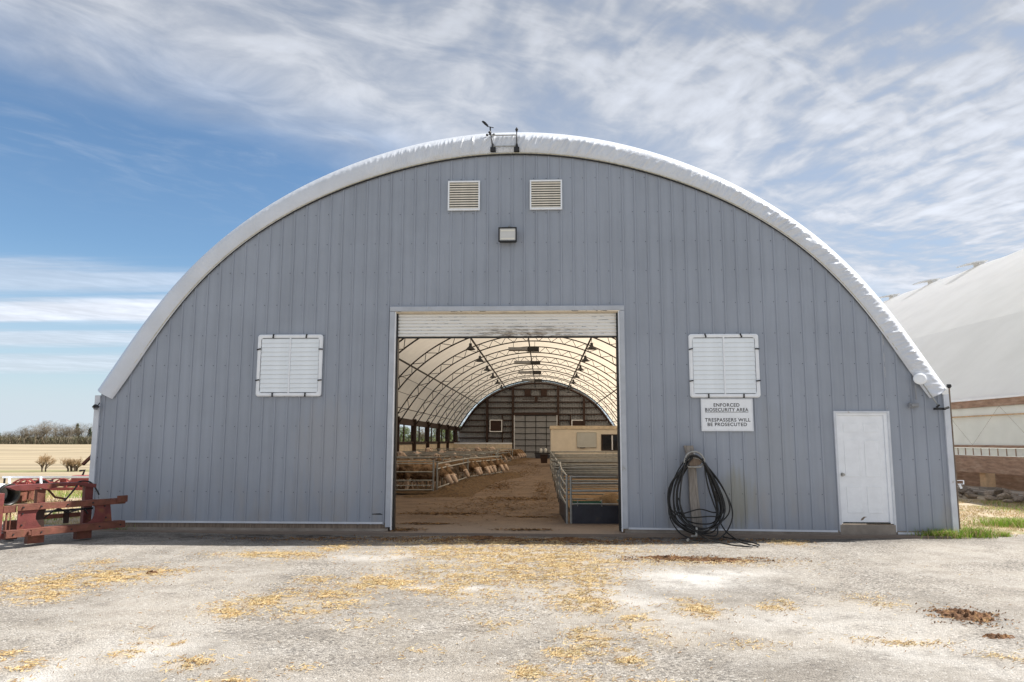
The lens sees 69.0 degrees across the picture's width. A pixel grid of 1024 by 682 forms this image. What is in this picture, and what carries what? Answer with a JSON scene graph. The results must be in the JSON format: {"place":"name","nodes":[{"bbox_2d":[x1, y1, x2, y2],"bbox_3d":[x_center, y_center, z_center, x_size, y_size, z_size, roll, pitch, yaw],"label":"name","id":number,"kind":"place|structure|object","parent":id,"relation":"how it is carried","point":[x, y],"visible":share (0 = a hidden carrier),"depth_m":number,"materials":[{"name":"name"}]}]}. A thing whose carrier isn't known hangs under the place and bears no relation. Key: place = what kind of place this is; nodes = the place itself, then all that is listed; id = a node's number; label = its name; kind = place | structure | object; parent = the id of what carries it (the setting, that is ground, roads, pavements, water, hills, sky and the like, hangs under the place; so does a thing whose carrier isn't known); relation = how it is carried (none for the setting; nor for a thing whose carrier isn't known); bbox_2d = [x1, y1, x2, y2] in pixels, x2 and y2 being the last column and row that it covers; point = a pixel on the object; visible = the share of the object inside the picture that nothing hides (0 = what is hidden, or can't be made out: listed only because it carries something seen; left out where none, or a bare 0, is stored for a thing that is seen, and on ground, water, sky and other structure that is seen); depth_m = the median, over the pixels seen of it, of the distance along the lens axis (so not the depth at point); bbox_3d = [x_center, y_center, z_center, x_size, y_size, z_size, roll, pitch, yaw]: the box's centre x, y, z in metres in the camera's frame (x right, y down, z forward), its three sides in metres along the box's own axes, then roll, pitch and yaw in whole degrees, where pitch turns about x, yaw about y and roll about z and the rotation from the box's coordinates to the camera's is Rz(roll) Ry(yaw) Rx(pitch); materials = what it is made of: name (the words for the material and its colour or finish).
{"place":"outdoors","nodes":[
{"label":"outdoors","id":0,"kind":"place"},
{"bbox_2d":[2,490,81,524],"bbox_3d":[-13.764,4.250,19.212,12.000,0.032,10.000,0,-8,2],"label":"verge","id":1,"kind":"structure","parent":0,"point":[72,521],"depth_m":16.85,"materials":[{"name":"plant"}]},
{"bbox_2d":[2,469,88,503],"bbox_3d":[-12.202,3.928,20.235,2.650,0.897,1.359,1,-8,-3],"label":"red implement","id":2,"kind":"object","parent":1,"relation":"on","point":[26,494],"visible":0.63,"depth_m":19.86,"materials":[{"name":"paint"}]},
{"bbox_2d":[0,444,90,491],"bbox_3d":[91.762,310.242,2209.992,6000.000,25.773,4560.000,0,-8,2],"label":"field","id":3,"kind":"structure","parent":0,"point":[18,459],"depth_m":239.32,"materials":[{"name":"plant"}]},
{"bbox_2d":[15,426,28,437],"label":"bare tree","id":4,"kind":"object","parent":3,"relation":"on","point":[22,430],"visible":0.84,"depth_m":445.68,"materials":[{"name":"grey plant"}]},
{"bbox_2d":[32,423,52,440],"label":"bare tree","id":5,"kind":"object","parent":3,"relation":"on","point":[40,431],"visible":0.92,"depth_m":439.89,"materials":[{"name":"grey plant"}]},
{"bbox_2d":[35,421,56,437],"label":"bare tree","id":6,"kind":"object","parent":3,"relation":"on","point":[48,429],"visible":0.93,"depth_m":443.21,"materials":[{"name":"grey plant"}]},
{"bbox_2d":[0,434,91,443],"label":"undergrowth","id":7,"kind":"object","parent":3,"relation":"on","point":[11,439],"visible":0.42,"depth_m":435.55,"materials":[{"name":"plant"}]},
{"bbox_2d":[35,454,57,471],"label":"bare tree","id":8,"kind":"object","parent":3,"relation":"on","point":[44,459],"visible":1,"depth_m":151.74,"materials":[{"name":"beige plant"}]},
{"bbox_2d":[59,426,74,437],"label":"bare tree","id":9,"kind":"object","parent":3,"relation":"on","point":[68,432],"visible":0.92,"depth_m":445.50,"materials":[{"name":"grey plant"}]},
{"bbox_2d":[59,457,85,471],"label":"bush","id":10,"kind":"object","parent":3,"relation":"on","point":[72,464],"visible":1,"depth_m":151.40,"materials":[{"name":"beige plant"}]},
{"bbox_2d":[70,424,87,436],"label":"bare tree","id":11,"kind":"object","parent":3,"relation":"on","point":[78,432],"visible":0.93,"depth_m":455.94,"materials":[{"name":"grey plant"}]},
{"bbox_2d":[399,437,452,441],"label":"undergrowth","id":12,"kind":"object","parent":3,"relation":"on","point":[408,439],"depth_m":430.02,"materials":[{"name":"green plant"}]},
{"bbox_2d":[88,132,958,534],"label":"fabric barn","id":13,"kind":"structure","parent":3,"relation":"on","point":[294,360],"depth_m":13.69,"materials":[{"name":"grey"}]},
{"bbox_2d":[255,334,322,396],"bbox_3d":[-4.091,0.446,13.689,1.229,1.154,0.063,0,-8,2],"label":"window","id":14,"kind":"structure","parent":13,"relation":"in","point":[289,367],"depth_m":13.69,"materials":[{"name":"white paint"}]},
{"bbox_2d":[454,443,511,450],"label":"partition wall","id":15,"kind":"structure","parent":13,"relation":"attached to","point":[481,445],"depth_m":66.48,"materials":[{"name":"white paint"}]},
{"bbox_2d":[490,420,501,431],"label":"far window","id":16,"kind":"structure","parent":13,"relation":"in","point":[495,425],"depth_m":70.81,"materials":[{"name":"white paint"}]},
{"bbox_2d":[482,121,518,151],"bbox_3d":[-0.220,-3.871,14.042,0.715,0.615,0.162,0,-8,2],"label":"weather station","id":17,"kind":"object","parent":13,"relation":"attached to","point":[493,148],"visible":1,"depth_m":14.02,"materials":[{"name":"metal"}]},
{"bbox_2d":[498,226,516,242],"bbox_3d":[-0.079,-1.990,13.816,0.340,0.342,0.150,0,-8,2],"label":"floodlight","id":18,"kind":"object","parent":13,"relation":"attached to","point":[508,234],"visible":1,"depth_m":13.75,"materials":[{"name":"metal"}]},
{"bbox_2d":[508,341,538,351],"bbox_3d":[0.609,0.253,38.413,1.570,0.560,0.500,0,-8,2],"label":"hanging heater","id":19,"kind":"object","parent":13,"relation":"hanging from","point":[530,349],"visible":1,"depth_m":38.15,"materials":[{"name":"grey metal"}]},
{"bbox_2d":[514,355,539,364],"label":"hanging heater","id":20,"kind":"object","parent":13,"relation":"hanging from","point":[536,362],"visible":1,"depth_m":44.70,"materials":[{"name":"metal"}]},
{"bbox_2d":[518,371,540,373],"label":"hanging heater","id":21,"kind":"object","parent":13,"relation":"hanging from","point":[529,372],"visible":1,"depth_m":51.22,"materials":[{"name":"metal"}]},
{"bbox_2d":[515,445,549,451],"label":"far door panel","id":22,"kind":"structure","parent":13,"relation":"in","point":[523,447],"depth_m":70.39,"materials":[{"name":"grey metal"}]},
{"bbox_2d":[515,439,549,444],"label":"far door panel","id":23,"kind":"structure","parent":13,"relation":"in","point":[517,441],"depth_m":70.46,"materials":[{"name":"grey metal"}]},
{"bbox_2d":[515,433,549,438],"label":"far door panel","id":24,"kind":"structure","parent":13,"relation":"in","point":[517,435],"depth_m":70.55,"materials":[{"name":"grey metal"}]},
{"bbox_2d":[515,427,549,432],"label":"far door panel","id":25,"kind":"structure","parent":13,"relation":"in","point":[517,429],"depth_m":70.62,"materials":[{"name":"grey metal"}]},
{"bbox_2d":[521,452,548,457],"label":"far door panel","id":26,"kind":"structure","parent":13,"relation":"in","point":[528,454],"depth_m":70.33,"materials":[{"name":"grey metal"}]},
{"bbox_2d":[515,421,556,426],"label":"far door panel","id":27,"kind":"structure","parent":13,"relation":"in","point":[517,423],"depth_m":70.69,"materials":[{"name":"grey metal"}]},
{"bbox_2d":[515,415,556,420],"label":"far door panel","id":28,"kind":"structure","parent":13,"relation":"in","point":[517,417],"depth_m":70.76,"materials":[{"name":"grey metal"}]},
{"bbox_2d":[571,420,582,425],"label":"far window","id":29,"kind":"structure","parent":13,"relation":"in","point":[573,422],"depth_m":70.53,"materials":[{"name":"white paint"}]},
{"bbox_2d":[688,333,760,397],"bbox_3d":[3.803,0.439,13.360,1.259,1.159,0.063,0,-8,2],"label":"window","id":30,"kind":"structure","parent":13,"relation":"in","point":[720,365],"depth_m":13.36,"materials":[{"name":"white paint"}]},
{"bbox_2d":[701,399,753,430],"bbox_3d":[3.826,1.313,13.261,0.912,0.577,0.013,0,-8,2],"label":"warning sign","id":31,"kind":"object","parent":13,"relation":"attached to","point":[726,414],"visible":1,"depth_m":13.26,"materials":[{"name":"white paint"}]},
{"bbox_2d":[833,411,896,531],"bbox_3d":[6.172,2.275,13.057,0.970,2.090,0.125,0,-8,2],"label":"entrance door","id":32,"kind":"structure","parent":13,"relation":"in","point":[862,439],"depth_m":13.07,"materials":[{"name":"white paint"}]},
{"bbox_2d":[908,373,949,409],"bbox_3d":[7.313,0.889,13.105,0.652,0.650,0.118,-1,-8,5],"label":"disc antenna","id":33,"kind":"object","parent":13,"relation":"attached to","point":[920,378],"visible":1,"depth_m":13.09,"materials":[{"name":"white paint"}]},
{"bbox_2d":[946,384,963,528],"bbox_3d":[7.770,2.005,13.019,0.172,2.500,0.080,0,-8,2],"label":"curtain crank pole","id":34,"kind":"object","parent":13,"relation":"attached to","point":[948,386],"visible":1,"depth_m":13.00,"materials":[{"name":"grey metal"}]},
{"bbox_2d":[879,249,1023,498],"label":"neighbour barn","id":35,"kind":"structure","parent":3,"relation":"on","point":[964,330],"depth_m":27.48,"materials":[{"name":"fabric"}]},
{"bbox_2d":[958,495,1023,533],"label":"grass strip","id":36,"kind":"object","parent":3,"relation":"on","point":[979,504],"depth_m":17.80,"materials":[{"name":"plant"}]},
{"bbox_2d":[984,495,996,500],"bbox_3d":[13.606,4.477,21.173,0.349,0.179,0.287,13,-12,27],"label":"stone","id":37,"kind":"object","parent":36,"relation":"on","point":[989,497],"visible":0.75,"depth_m":21.08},
{"bbox_2d":[963,515,1023,528],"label":"grass tuft","id":38,"kind":"object","parent":36,"relation":"on","point":[1007,522],"visible":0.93,"depth_m":14.86,"materials":[{"name":"plant"}]},
{"bbox_2d":[997,492,1010,499],"bbox_3d":[14.155,4.469,21.466,0.318,0.186,0.359,17,-31,-31],"label":"stone","id":39,"kind":"object","parent":36,"relation":"on","point":[1004,495],"visible":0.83,"depth_m":21.36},
{"bbox_2d":[0,525,1023,681],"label":"yard","id":40,"kind":"structure","parent":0,"point":[994,582],"depth_m":7.14,"materials":[{"name":"gravel"}]},
{"bbox_2d":[0,480,127,543],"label":"red steel frame","id":41,"kind":"object","parent":40,"relation":"on","point":[31,517],"visible":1,"depth_m":12.07,"materials":[{"name":"paint"}]},
{"bbox_2d":[0,483,20,505],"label":"white pipe","id":42,"kind":"object","parent":41,"relation":"attached to","point":[11,497],"visible":0.72,"depth_m":19.11,"materials":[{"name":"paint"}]},
{"bbox_2d":[458,536,525,539],"bbox_3d":[-0.331,3.307,12.537,1.400,0.060,0.280,-2,-8,14],"label":"manure clump","id":43,"kind":"object","parent":40,"relation":"on","point":[497,538],"visible":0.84,"depth_m":12.45,"materials":[{"name":"soil"}]},
{"bbox_2d":[544,537,596,540],"bbox_3d":[0.970,3.320,12.521,1.000,0.068,0.240,0,-8,-2],"label":"manure clump","id":44,"kind":"object","parent":40,"relation":"on","point":[573,538],"visible":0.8,"depth_m":12.49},
{"bbox_2d":[165,534,1019,628],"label":"dung litter","id":45,"kind":"object","parent":40,"relation":"on","point":[669,559],"visible":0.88,"depth_m":12.20,"materials":[{"name":"brown soil"}]},
{"bbox_2d":[636,555,698,560],"bbox_3d":[2.236,3.045,10.486,1.000,0.067,0.280,-2,-8,17],"label":"manure clump","id":46,"kind":"object","parent":40,"relation":"on","point":[675,557],"visible":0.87,"depth_m":10.46,"materials":[{"name":"soil"}]},
{"bbox_2d":[683,445,702,532],"bbox_3d":[3.177,2.628,13.054,0.293,1.580,0.085,0,-8,2],"label":"timber post","id":47,"kind":"object","parent":40,"relation":"on","point":[693,490],"visible":0.72,"depth_m":13.01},
{"bbox_2d":[683,451,704,467],"bbox_3d":[3.177,2.064,13.021,0.376,0.295,0.120,0,-8,2],"label":"hose hanger","id":48,"kind":"object","parent":47,"relation":"attached to","point":[694,463],"visible":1,"depth_m":12.98,"materials":[{"name":"metal"}]},
{"bbox_2d":[667,454,759,546],"bbox_3d":[3.291,2.591,12.318,1.267,1.403,1.355,0,-8,2],"label":"garden hose","id":49,"kind":"object","parent":48,"relation":"hanging from","point":[716,492],"visible":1,"depth_m":12.80,"materials":[{"name":"black rubber"}]},
{"bbox_2d":[692,558,752,561],"bbox_3d":[2.881,3.038,10.359,1.100,0.051,0.240,0,-8,4],"label":"manure clump","id":50,"kind":"object","parent":40,"relation":"on","point":[727,559],"visible":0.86,"depth_m":10.35,"materials":[{"name":"soil"}]},
{"bbox_2d":[910,528,974,538],"bbox_3d":[7.323,3.277,12.759,1.308,0.229,0.852,0,-8,2],"label":"grass tuft","id":51,"kind":"object","parent":40,"relation":"on","point":[940,533],"visible":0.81,"depth_m":12.72,"materials":[{"name":"plant"}]},
{"bbox_2d":[936,608,995,621],"bbox_3d":[4.305,2.585,7.078,0.520,0.081,0.440,-3,-8,20],"label":"manure clump","id":52,"kind":"object","parent":40,"relation":"on","point":[959,613],"visible":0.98,"depth_m":7.01,"materials":[{"name":"soil"}]},
{"bbox_2d":[959,523,1002,538],"bbox_3d":[8.059,3.310,13.093,1.269,0.253,1.035,-4,-9,27],"label":"grass tuft","id":53,"kind":"object","parent":40,"relation":"on","point":[982,532],"visible":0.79,"depth_m":12.89,"materials":[{"name":"plant"}]},
{"bbox_2d":[982,633,1014,638],"bbox_3d":[4.134,2.508,6.338,0.340,0.040,0.180,1,-8,-7],"label":"manure clump","id":54,"kind":"object","parent":40,"relation":"on","point":[995,636],"visible":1,"depth_m":6.32,"materials":[{"name":"soil"}]},
{"bbox_2d":[990,530,1017,536],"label":"grass tuft","id":55,"kind":"object","parent":40,"relation":"on","point":[1008,534],"visible":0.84,"depth_m":13.00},
{"bbox_2d":[0,535,1023,681],"bbox_3d":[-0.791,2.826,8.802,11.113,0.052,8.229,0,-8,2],"label":"straw litter","id":56,"kind":"object","parent":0,"point":[390,583],"visible":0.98,"depth_m":8.27,"materials":[{"name":"plant"}]},
{"bbox_2d":[0,0,1023,436],"label":"sky","id":57,"kind":"structure","parent":0,"point":[136,136],"materials":[{"name":"blue"}]},
{"bbox_2d":[92,458,952,538],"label":"barn floor","id":58,"kind":"structure","parent":0,"point":[470,524],"depth_m":14.87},
{"bbox_2d":[396,460,434,494],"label":"pen gate","id":59,"kind":"structure","parent":58,"relation":"on","point":[432,480],"depth_m":22.27,"materials":[{"name":"metal"}]},
{"bbox_2d":[406,454,470,462],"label":"corral panel","id":60,"kind":"object","parent":58,"relation":"on","point":[442,455],"visible":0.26,"depth_m":29.57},
{"bbox_2d":[396,458,500,493],"bbox_3d":[-3.812,7.473,44.246,4.600,0.080,44.700,0,-8,2],"label":"pen bedding","id":61,"kind":"object","parent":58,"relation":"on","point":[412,491],"visible":0.05,"depth_m":24.27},
{"bbox_2d":[396,470,409,488],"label":"sheep","id":62,"kind":"object","parent":61,"relation":"on","point":[400,475],"visible":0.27,"depth_m":23.97},
{"bbox_2d":[397,457,433,487],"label":"corral panel","id":63,"kind":"object","parent":61,"relation":"on","point":[426,458],"visible":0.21,"depth_m":24.73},
{"bbox_2d":[397,460,435,490],"bbox_3d":[-3.133,4.210,23.430,1.780,0.939,0.603,2,-8,-17],"label":"sheep","id":64,"kind":"object","parent":61,"relation":"on","point":[409,467],"visible":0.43,"depth_m":23.22},
{"bbox_2d":[397,456,449,484],"bbox_3d":[-4.527,4.586,26.334,4.664,1.074,0.042,0,-8,2],"label":"corral panel","id":65,"kind":"object","parent":61,"relation":"on","point":[442,457],"visible":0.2,"depth_m":26.33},
{"bbox_2d":[411,464,452,488],"bbox_3d":[-2.563,4.259,23.324,1.512,0.815,0.552,-3,-8,24],"label":"sheep","id":66,"kind":"object","parent":61,"relation":"on","point":[444,473],"visible":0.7,"depth_m":23.13},
{"bbox_2d":[421,464,457,487],"bbox_3d":[-2.410,4.419,24.399,1.467,0.783,0.507,-5,-9,32],"label":"sheep","id":67,"kind":"object","parent":61,"relation":"on","point":[452,474],"visible":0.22,"depth_m":24.15},
{"bbox_2d":[431,453,460,482],"bbox_3d":[-2.445,4.700,27.596,1.401,1.073,0.521,-5,-9,32],"label":"sheep","id":68,"kind":"object","parent":61,"relation":"on","point":[438,460],"visible":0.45,"depth_m":27.41},
{"bbox_2d":[420,453,485,472],"bbox_3d":[-3.896,5.326,31.864,5.582,1.074,0.042,0,-8,2],"label":"corral panel","id":69,"kind":"object","parent":61,"relation":"on","point":[458,454],"visible":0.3,"depth_m":31.84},
{"bbox_2d":[455,461,469,478],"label":"sheep","id":70,"kind":"object","parent":61,"relation":"on","point":[464,470],"visible":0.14,"depth_m":27.83},
{"bbox_2d":[451,460,480,478],"bbox_3d":[-1.945,5.158,29.924,1.467,0.783,0.507,-3,-8,22],"label":"sheep","id":71,"kind":"object","parent":61,"relation":"on","point":[473,466],"visible":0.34,"depth_m":29.70},
{"bbox_2d":[465,459,482,475],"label":"sheep","id":72,"kind":"object","parent":61,"relation":"on","point":[477,465],"visible":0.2,"depth_m":30.18},
{"bbox_2d":[436,448,512,461],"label":"corral panel","id":73,"kind":"object","parent":61,"relation":"on","point":[472,448],"visible":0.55,"depth_m":55.59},
{"bbox_2d":[402,451,496,454],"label":"corral panel","id":74,"kind":"object","parent":58,"relation":"on","point":[454,451],"visible":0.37,"depth_m":40.20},
{"bbox_2d":[436,458,468,489],"bbox_3d":[-2.007,4.625,26.022,0.052,0.921,7.064,0,-8,4],"label":"feed fence","id":75,"kind":"object","parent":58,"relation":"on","point":[462,475],"visible":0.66,"depth_m":25.32,"materials":[{"name":"metal"}]},
{"bbox_2d":[433,451,493,456],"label":"corral panel","id":76,"kind":"object","parent":58,"relation":"on","point":[469,452],"visible":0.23,"depth_m":37.18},
{"bbox_2d":[402,457,531,497],"bbox_3d":[-0.844,7.171,42.577,4.270,0.278,46.760,0,-8,2],"label":"feed pile","id":77,"kind":"object","parent":58,"relation":"on","point":[471,486],"visible":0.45,"depth_m":24.84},
{"bbox_2d":[469,459,490,474],"bbox_3d":[-1.553,5.349,31.373,1.473,0.790,0.511,-4,-9,30],"label":"sheep","id":78,"kind":"object","parent":77,"relation":"on","point":[483,465],"visible":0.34,"depth_m":31.10},
{"bbox_2d":[471,458,496,473],"bbox_3d":[-1.232,5.509,32.562,1.467,0.789,0.514,-5,-9,33],"label":"sheep","id":79,"kind":"object","parent":77,"relation":"on","point":[492,464],"visible":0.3,"depth_m":32.27},
{"bbox_2d":[486,458,504,474],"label":"sheep","id":80,"kind":"object","parent":77,"relation":"on","point":[497,463],"visible":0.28,"depth_m":33.12},
{"bbox_2d":[484,457,508,473],"bbox_3d":[-0.852,5.694,33.941,1.465,0.790,0.535,-3,-8,24],"label":"sheep","id":81,"kind":"object","parent":77,"relation":"on","point":[502,462],"visible":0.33,"depth_m":33.72},
{"bbox_2d":[389,461,559,530],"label":"floor litter","id":82,"kind":"object","parent":58,"relation":"on","point":[499,486],"visible":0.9,"depth_m":17.88,"materials":[{"name":"brown plant"}]},
{"bbox_2d":[449,452,506,471],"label":"corral panel","id":83,"kind":"object","parent":58,"relation":"on","point":[480,453],"visible":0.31,"depth_m":34.39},
{"bbox_2d":[467,456,501,476],"bbox_3d":[-1.115,5.398,31.789,0.052,0.921,4.880,-2,-8,15],"label":"feed fence","id":84,"kind":"object","parent":58,"relation":"on","point":[481,467],"visible":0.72,"depth_m":31.29,"materials":[{"name":"metal"}]},
{"bbox_2d":[540,454,547,462],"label":"brown bin","id":85,"kind":"object","parent":58,"relation":"on","point":[543,457],"visible":0.86,"depth_m":53.59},
{"bbox_2d":[555,457,557,497],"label":"corral panel","id":86,"kind":"object","parent":58,"relation":"on","point":[556,480],"visible":0.69,"depth_m":22.51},
{"bbox_2d":[557,461,561,501],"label":"corral panel","id":87,"kind":"object","parent":58,"relation":"on","point":[558,482],"visible":0.37,"depth_m":19.55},
{"bbox_2d":[549,426,617,466],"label":"office cabin","id":88,"kind":"object","parent":58,"relation":"on","point":[563,438],"visible":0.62,"depth_m":45.96,"materials":[{"name":"beige wood"}]},
{"bbox_2d":[577,432,596,447],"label":"whiteboard","id":89,"kind":"object","parent":88,"relation":"attached to","point":[586,439],"visible":1,"depth_m":45.89,"materials":[{"name":"metal"}]},
{"bbox_2d":[601,434,617,450],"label":"window frame","id":90,"kind":"structure","parent":88,"relation":"in","point":[608,441],"depth_m":45.84,"materials":[{"name":"black glass"}]},
{"bbox_2d":[550,456,617,478],"bbox_3d":[4.735,4.533,25.955,6.791,1.107,0.042,0,-8,2],"label":"corral panel","id":91,"kind":"object","parent":58,"relation":"on","point":[590,466],"visible":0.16,"depth_m":26.04,"materials":[{"name":"metal"}]},
{"bbox_2d":[550,451,617,458],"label":"corral panel","id":92,"kind":"object","parent":58,"relation":"on","point":[589,451],"visible":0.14,"depth_m":38.92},
{"bbox_2d":[551,455,617,464],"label":"corral panel","id":93,"kind":"object","parent":58,"relation":"on","point":[582,455],"visible":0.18,"depth_m":28.26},
{"bbox_2d":[552,460,617,487],"bbox_3d":[4.520,3.845,20.805,6.791,1.107,0.042,0,-8,2],"label":"corral panel","id":94,"kind":"object","parent":58,"relation":"on","point":[555,461],"visible":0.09,"depth_m":20.92,"materials":[{"name":"metal"}]},
{"bbox_2d":[554,467,617,500],"bbox_3d":[4.347,3.315,16.642,6.791,1.053,0.042,0,-8,2],"label":"corral panel","id":95,"kind":"object","parent":58,"relation":"on","point":[557,468],"visible":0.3,"depth_m":16.77,"materials":[{"name":"metal"}]},
{"bbox_2d":[554,459,617,468],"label":"corral panel","id":96,"kind":"object","parent":58,"relation":"on","point":[588,463],"visible":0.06,"depth_m":24.29,"materials":[{"name":"metal"}]},
{"bbox_2d":[555,464,617,494],"bbox_3d":[4.463,3.527,18.225,6.791,1.053,0.042,0,-8,2],"label":"corral panel","id":97,"kind":"object","parent":58,"relation":"on","point":[590,477],"visible":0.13,"depth_m":18.34,"materials":[{"name":"metal"}]},
{"bbox_2d":[559,461,617,484],"bbox_3d":[4.636,4.083,22.384,6.791,1.053,0.042,0,-8,2],"label":"corral panel","id":98,"kind":"object","parent":58,"relation":"on","point":[592,470],"visible":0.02,"depth_m":22.46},
{"bbox_2d":[559,462,618,523],"bbox_3d":[4.005,3.127,15.544,5.988,1.133,2.165,0,-8,2],"label":"box pen","id":99,"kind":"object","parent":58,"relation":"on","point":[594,513],"visible":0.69,"depth_m":14.55,"materials":[{"name":"grey metal"}]},
{"bbox_2d":[561,471,617,507],"bbox_3d":[4.873,5.642,30.521,6.000,0.112,27.750,0,-8,2],"label":"pen bedding","id":100,"kind":"object","parent":58,"relation":"on","point":[586,496],"visible":0.02,"depth_m":22.12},
{"bbox_2d":[549,454,617,457],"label":"corral panel","id":101,"kind":"object","parent":100,"relation":"on","point":[585,454],"visible":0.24,"depth_m":33.20,"materials":[{"name":"metal"}]},
{"bbox_2d":[549,452,617,463],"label":"corral panel","id":102,"kind":"object","parent":100,"relation":"on","point":[584,452],"visible":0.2,"depth_m":35.98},
{"bbox_2d":[556,461,617,497],"bbox_3d":[4.571,3.685,19.613,6.791,1.107,0.042,0,-8,2],"label":"corral panel","id":103,"kind":"object","parent":100,"relation":"on","point":[562,462],"visible":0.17,"depth_m":19.74,"materials":[{"name":"metal"}]},
{"bbox_2d":[569,493,617,514],"bbox_3d":[4.064,3.415,15.479,5.700,0.532,1.980,0,-8,2],"label":"bedding heap","id":104,"kind":"object","parent":58,"relation":"on","point":[608,498],"visible":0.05,"depth_m":15.10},
{"bbox_2d":[572,500,600,502],"bbox_3d":[1.482,3.209,14.777,0.600,0.080,0.200,0,-8,2],"label":"trough","id":105,"kind":"object","parent":104,"relation":"on","point":[586,501],"visible":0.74,"depth_m":14.70,"materials":[{"name":"green plastic"}]},
{"bbox_2d":[958,499,1023,524],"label":"green grass","id":106,"kind":"structure","parent":0,"point":[999,505],"depth_m":19.28,"materials":[{"name":"plant"}]},
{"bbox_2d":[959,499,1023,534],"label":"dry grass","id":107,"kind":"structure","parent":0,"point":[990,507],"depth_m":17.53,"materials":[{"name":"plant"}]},
{"bbox_3d":[14.452,4.491,22.155,0.225,0.105,0.172,9,17,36],"label":"stone","id":108,"kind":"object","parent":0,"visible":0},
{"bbox_2d":[993,487,1003,494],"bbox_3d":[14.442,4.460,22.117,0.361,0.187,0.320,4,-29,-21],"label":"stone","id":109,"kind":"object","parent":108,"relation":"on","point":[999,490],"visible":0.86,"depth_m":22.02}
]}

